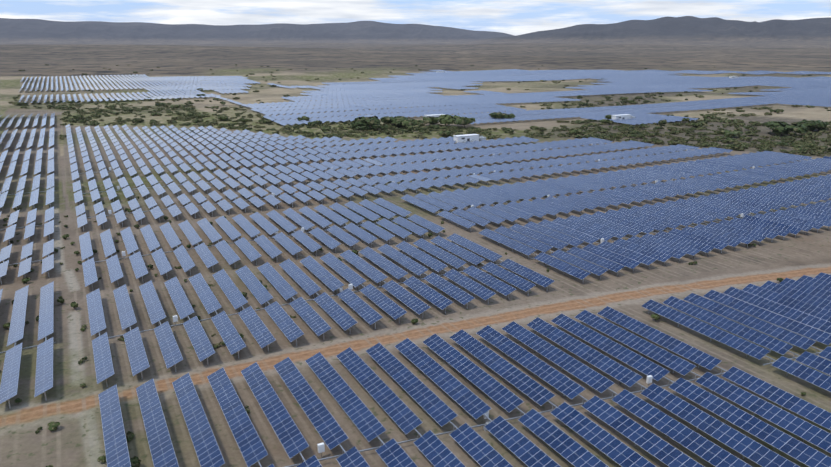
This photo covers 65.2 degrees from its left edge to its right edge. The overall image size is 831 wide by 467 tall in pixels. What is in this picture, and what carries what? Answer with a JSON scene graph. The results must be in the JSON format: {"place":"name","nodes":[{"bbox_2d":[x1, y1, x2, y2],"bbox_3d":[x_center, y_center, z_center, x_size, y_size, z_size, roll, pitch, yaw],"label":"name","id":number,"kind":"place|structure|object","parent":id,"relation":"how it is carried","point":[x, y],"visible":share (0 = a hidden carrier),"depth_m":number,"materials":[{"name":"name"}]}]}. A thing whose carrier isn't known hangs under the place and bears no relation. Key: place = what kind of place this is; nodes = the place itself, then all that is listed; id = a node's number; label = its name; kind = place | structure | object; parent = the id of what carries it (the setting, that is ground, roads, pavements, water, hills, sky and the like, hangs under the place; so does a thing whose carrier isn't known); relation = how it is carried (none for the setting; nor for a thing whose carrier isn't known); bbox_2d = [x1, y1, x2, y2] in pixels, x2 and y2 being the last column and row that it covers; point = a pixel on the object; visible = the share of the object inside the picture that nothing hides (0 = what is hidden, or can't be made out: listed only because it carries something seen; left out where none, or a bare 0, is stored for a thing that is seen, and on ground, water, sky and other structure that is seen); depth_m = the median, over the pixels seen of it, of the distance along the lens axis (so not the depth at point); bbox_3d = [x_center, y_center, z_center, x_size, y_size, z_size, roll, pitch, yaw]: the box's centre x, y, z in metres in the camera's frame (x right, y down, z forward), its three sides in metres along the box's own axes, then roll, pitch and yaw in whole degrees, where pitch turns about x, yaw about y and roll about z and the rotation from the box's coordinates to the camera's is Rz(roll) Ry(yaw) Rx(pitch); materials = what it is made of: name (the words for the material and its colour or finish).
{"place":"outdoors","nodes":[
{"label":"outdoors","id":0,"kind":"place"},
{"bbox_2d":[0,16,830,466],"bbox_3d":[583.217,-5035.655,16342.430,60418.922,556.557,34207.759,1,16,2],"label":"terrain","id":1,"kind":"structure","parent":0,"point":[296,54],"depth_m":156.80,"materials":[{"name":"brown soil"}]},
{"bbox_2d":[3,322,9,328],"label":"shrub","id":2,"kind":"object","parent":1,"relation":"on","point":[6,325],"visible":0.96,"depth_m":106.93,"materials":[{"name":"green plant"}]},
{"bbox_2d":[14,398,21,402],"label":"shrub","id":3,"kind":"object","parent":1,"relation":"on","point":[18,400],"visible":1,"depth_m":84.97,"materials":[{"name":"green plant"}]},
{"bbox_2d":[12,102,24,104],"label":"bush","id":4,"kind":"object","parent":1,"relation":"on","point":[17,103],"visible":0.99,"depth_m":495.20,"materials":[{"name":"green plant"}]},
{"bbox_2d":[22,277,29,282],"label":"shrub","id":5,"kind":"object","parent":1,"relation":"on","point":[24,280],"visible":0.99,"depth_m":127.15,"materials":[{"name":"green plant"}]},
{"bbox_2d":[47,421,59,430],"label":"shrub","id":6,"kind":"object","parent":1,"relation":"on","point":[52,425],"visible":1,"depth_m":79.06,"materials":[{"name":"green plant"}]},
{"bbox_2d":[70,301,77,309],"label":"shrub","id":7,"kind":"object","parent":1,"relation":"on","point":[74,304],"visible":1,"depth_m":114.78,"materials":[{"name":"green plant"}]},
{"bbox_2d":[73,114,83,118],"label":"shrub","id":8,"kind":"object","parent":1,"relation":"on","point":[77,116],"visible":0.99,"depth_m":387.19,"materials":[{"name":"green plant"}]},
{"bbox_2d":[78,357,87,363],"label":"shrub","id":9,"kind":"object","parent":1,"relation":"on","point":[82,360],"visible":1,"depth_m":96.03,"materials":[{"name":"green plant"}]},
{"bbox_2d":[97,455,105,462],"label":"shrub","id":10,"kind":"object","parent":1,"relation":"on","point":[102,458],"visible":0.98,"depth_m":72.93,"materials":[{"name":"green plant"}]},
{"bbox_2d":[104,105,116,108],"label":"bush","id":11,"kind":"object","parent":1,"relation":"on","point":[109,106],"visible":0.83,"depth_m":475.09,"materials":[{"name":"green plant"}]},
{"bbox_2d":[126,431,133,440],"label":"shrub","id":12,"kind":"object","parent":1,"relation":"on","point":[130,436],"visible":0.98,"depth_m":77.32,"materials":[{"name":"green plant"}]},
{"bbox_2d":[130,456,140,466],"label":"shrub","id":13,"kind":"object","parent":1,"relation":"on","point":[135,461],"visible":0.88,"depth_m":71.83,"materials":[{"name":"green plant"}]},
{"bbox_2d":[132,118,143,122],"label":"bush","id":14,"kind":"object","parent":1,"relation":"on","point":[137,120],"visible":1,"depth_m":376.29,"materials":[{"name":"green plant"}]},
{"bbox_2d":[150,113,161,115],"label":"bush","id":15,"kind":"object","parent":1,"relation":"on","point":[156,114],"visible":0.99,"depth_m":413.30,"materials":[{"name":"green plant"}]},
{"bbox_2d":[155,103,164,106],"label":"shrub","id":16,"kind":"object","parent":1,"relation":"on","point":[159,104],"visible":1,"depth_m":479.81,"materials":[{"name":"green plant"}]},
{"bbox_2d":[212,341,224,347],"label":"shrub","id":17,"kind":"object","parent":1,"relation":"on","point":[216,345],"visible":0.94,"depth_m":100.95,"materials":[{"name":"green plant"}]},
{"bbox_2d":[215,115,228,120],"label":"shrub","id":18,"kind":"object","parent":1,"relation":"on","point":[224,117],"visible":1,"depth_m":387.46,"materials":[{"name":"green plant"}]},
{"bbox_2d":[258,119,271,123],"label":"bush","id":19,"kind":"object","parent":1,"relation":"on","point":[263,121],"visible":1,"depth_m":378.77,"materials":[{"name":"green plant"}]},
{"bbox_2d":[298,116,309,120],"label":"tree","id":20,"kind":"object","parent":1,"relation":"on","point":[303,118],"visible":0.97,"depth_m":381.79,"materials":[{"name":"green plant"}]},
{"bbox_2d":[307,122,317,125],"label":"shrub","id":21,"kind":"object","parent":1,"relation":"on","point":[312,123],"visible":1,"depth_m":365.64,"materials":[{"name":"green plant"}]},
{"bbox_2d":[306,132,318,135],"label":"bush","id":22,"kind":"object","parent":1,"relation":"on","point":[311,133],"visible":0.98,"depth_m":331.14,"materials":[{"name":"green plant"}]},
{"bbox_2d":[320,127,330,131],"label":"shrub","id":23,"kind":"object","parent":1,"relation":"on","point":[323,129],"visible":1,"depth_m":342.76,"materials":[{"name":"green plant"}]},
{"bbox_2d":[356,125,369,131],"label":"shrub","id":24,"kind":"object","parent":1,"relation":"on","point":[363,128],"visible":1,"depth_m":344.05,"materials":[{"name":"green plant"}]},
{"bbox_2d":[350,116,380,127],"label":"tall tree","id":25,"kind":"object","parent":1,"relation":"on","point":[365,121],"visible":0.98,"depth_m":351.08,"materials":[{"name":"green plant"}]},
{"bbox_2d":[371,124,387,128],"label":"shrub","id":26,"kind":"object","parent":1,"relation":"on","point":[377,126],"visible":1,"depth_m":349.15,"materials":[{"name":"green plant"}]},
{"bbox_2d":[384,130,396,133],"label":"bush","id":27,"kind":"object","parent":1,"relation":"on","point":[390,132],"visible":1,"depth_m":335.14,"materials":[{"name":"green plant"}]},
{"bbox_2d":[380,116,408,125],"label":"tall tree","id":28,"kind":"object","parent":1,"relation":"on","point":[397,120],"visible":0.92,"depth_m":363.80,"materials":[{"name":"green plant"}]},
{"bbox_2d":[400,119,423,125],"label":"tall tree","id":29,"kind":"object","parent":1,"relation":"on","point":[411,122],"visible":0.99,"depth_m":355.31,"materials":[{"name":"green plant"}]},
{"bbox_2d":[411,318,417,323],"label":"shrub","id":30,"kind":"object","parent":1,"relation":"on","point":[414,321],"visible":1,"depth_m":108.88,"materials":[{"name":"green plant"}]},
{"bbox_2d":[0,69,830,466],"bbox_3d":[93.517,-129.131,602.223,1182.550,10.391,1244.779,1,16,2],"label":"solar panels","id":31,"kind":"object","parent":1,"relation":"on","point":[804,299],"visible":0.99,"depth_m":134.19,"materials":[{"name":"blue glass"}]},
{"bbox_2d":[0,71,830,466],"bbox_3d":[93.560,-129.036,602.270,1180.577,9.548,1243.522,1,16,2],"label":"support posts","id":32,"kind":"object","parent":1,"relation":"on","point":[486,415],"visible":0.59,"depth_m":140.79,"materials":[{"name":"metal"}]},
{"bbox_2d":[423,117,432,124],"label":"tall tree","id":33,"kind":"object","parent":1,"relation":"on","point":[426,120],"visible":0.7,"depth_m":369.06,"materials":[{"name":"green plant"}]},
{"bbox_2d":[428,125,439,129],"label":"shrub","id":34,"kind":"object","parent":1,"relation":"on","point":[436,127],"visible":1,"depth_m":348.48,"materials":[{"name":"green plant"}]},
{"bbox_2d":[425,114,444,121],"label":"inverter station","id":35,"kind":"object","parent":1,"relation":"on","point":[435,115],"visible":0.18,"depth_m":386.18,"materials":[{"name":"white paint"}]},
{"bbox_2d":[430,114,460,124],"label":"tall tree","id":36,"kind":"object","parent":1,"relation":"on","point":[446,119],"visible":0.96,"depth_m":363.92,"materials":[{"name":"green plant"}]},
{"bbox_2d":[439,130,452,135],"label":"shrub","id":37,"kind":"object","parent":1,"relation":"on","point":[446,133],"visible":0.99,"depth_m":321.55,"materials":[{"name":"green plant"}]},
{"bbox_2d":[454,117,475,127],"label":"tall tree","id":38,"kind":"object","parent":1,"relation":"on","point":[464,121],"visible":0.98,"depth_m":358.14,"materials":[{"name":"green plant"}]},
{"bbox_2d":[448,134,485,143],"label":"inverter station","id":39,"kind":"object","parent":1,"relation":"on","point":[466,137],"visible":0.69,"depth_m":304.43,"materials":[{"name":"white paint"}]},
{"bbox_2d":[489,112,515,118],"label":"tall tree","id":40,"kind":"object","parent":1,"relation":"on","point":[500,115],"visible":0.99,"depth_m":387.68,"materials":[{"name":"green plant"}]},
{"bbox_2d":[570,129,581,133],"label":"shrub","id":41,"kind":"object","parent":1,"relation":"on","point":[574,131],"visible":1,"depth_m":327.78,"materials":[{"name":"green plant"}]},
{"bbox_2d":[599,119,613,122],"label":"shrub","id":42,"kind":"object","parent":1,"relation":"on","point":[606,120],"visible":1,"depth_m":371.10,"materials":[{"name":"green plant"}]},
{"bbox_2d":[611,114,634,119],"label":"inverter station","id":43,"kind":"object","parent":1,"relation":"on","point":[623,116],"visible":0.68,"depth_m":382.82,"materials":[{"name":"white paint"}]},
{"bbox_2d":[628,130,639,133],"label":"shrub","id":44,"kind":"object","parent":1,"relation":"on","point":[633,132],"visible":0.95,"depth_m":329.30,"materials":[{"name":"green plant"}]},
{"bbox_2d":[632,134,644,138],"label":"bush","id":45,"kind":"object","parent":1,"relation":"on","point":[635,136],"visible":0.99,"depth_m":320.36,"materials":[{"name":"green plant"}]},
{"bbox_2d":[651,314,659,319],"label":"shrub","id":46,"kind":"object","parent":1,"relation":"on","point":[655,316],"visible":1,"depth_m":110.16,"materials":[{"name":"green plant"}]},
{"bbox_2d":[653,140,664,143],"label":"bush","id":47,"kind":"object","parent":1,"relation":"on","point":[658,142],"visible":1,"depth_m":302.21,"materials":[{"name":"green plant"}]},
{"bbox_2d":[658,119,666,123],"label":"shrub","id":48,"kind":"object","parent":1,"relation":"on","point":[662,121],"visible":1,"depth_m":364.16,"materials":[{"name":"green plant"}]},
{"bbox_2d":[668,141,677,144],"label":"bush","id":49,"kind":"object","parent":1,"relation":"on","point":[672,142],"visible":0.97,"depth_m":300.79,"materials":[{"name":"green plant"}]},
{"bbox_2d":[691,121,704,125],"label":"bush","id":50,"kind":"object","parent":1,"relation":"on","point":[701,123],"visible":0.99,"depth_m":356.78,"materials":[{"name":"green plant"}]},
{"bbox_2d":[708,144,719,147],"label":"bush","id":51,"kind":"object","parent":1,"relation":"on","point":[715,146],"visible":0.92,"depth_m":289.83,"materials":[{"name":"green plant"}]},
{"bbox_2d":[718,130,742,136],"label":"bush","id":52,"kind":"object","parent":1,"relation":"on","point":[735,133],"visible":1,"depth_m":320.62,"materials":[{"name":"green plant"}]},
{"bbox_2d":[726,137,734,142],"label":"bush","id":53,"kind":"object","parent":1,"relation":"on","point":[730,139],"visible":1,"depth_m":303.33,"materials":[{"name":"green plant"}]},
{"bbox_2d":[726,144,741,148],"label":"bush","id":54,"kind":"object","parent":1,"relation":"on","point":[734,146],"visible":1,"depth_m":283.47,"materials":[{"name":"green plant"}]},
{"bbox_2d":[738,144,748,148],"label":"bush","id":55,"kind":"object","parent":1,"relation":"on","point":[744,146],"visible":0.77,"depth_m":288.01,"materials":[{"name":"green plant"}]},
{"bbox_2d":[743,126,754,130],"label":"bush","id":56,"kind":"object","parent":1,"relation":"on","point":[748,127],"visible":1,"depth_m":345.70,"materials":[{"name":"green plant"}]},
{"bbox_2d":[770,109,783,113],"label":"bush","id":57,"kind":"object","parent":1,"relation":"on","point":[777,110],"visible":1,"depth_m":428.51,"materials":[{"name":"green plant"}]},
{"bbox_2d":[778,142,789,147],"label":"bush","id":58,"kind":"object","parent":1,"relation":"on","point":[785,144],"visible":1,"depth_m":287.58,"materials":[{"name":"green plant"}]},
{"bbox_2d":[763,121,807,134],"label":"low shrubs","id":59,"kind":"object","parent":1,"relation":"on","point":[781,127],"visible":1,"depth_m":324.57,"materials":[{"name":"green plant"}]},
{"bbox_2d":[792,147,808,149],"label":"bush","id":60,"kind":"object","parent":1,"relation":"on","point":[796,148],"visible":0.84,"depth_m":279.78,"materials":[{"name":"green plant"}]},
{"bbox_2d":[798,119,828,130],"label":"bush","id":61,"kind":"object","parent":1,"relation":"on","point":[818,124],"visible":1,"depth_m":342.48,"materials":[{"name":"green plant"}]},
{"bbox_2d":[815,146,827,148],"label":"bush","id":62,"kind":"object","parent":1,"relation":"on","point":[822,147],"visible":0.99,"depth_m":282.74,"materials":[{"name":"green plant"}]},
{"bbox_2d":[0,0,830,35],"label":"sky","id":63,"kind":"structure","parent":0,"point":[513,17],"materials":[{"name":"white"}]}
]}

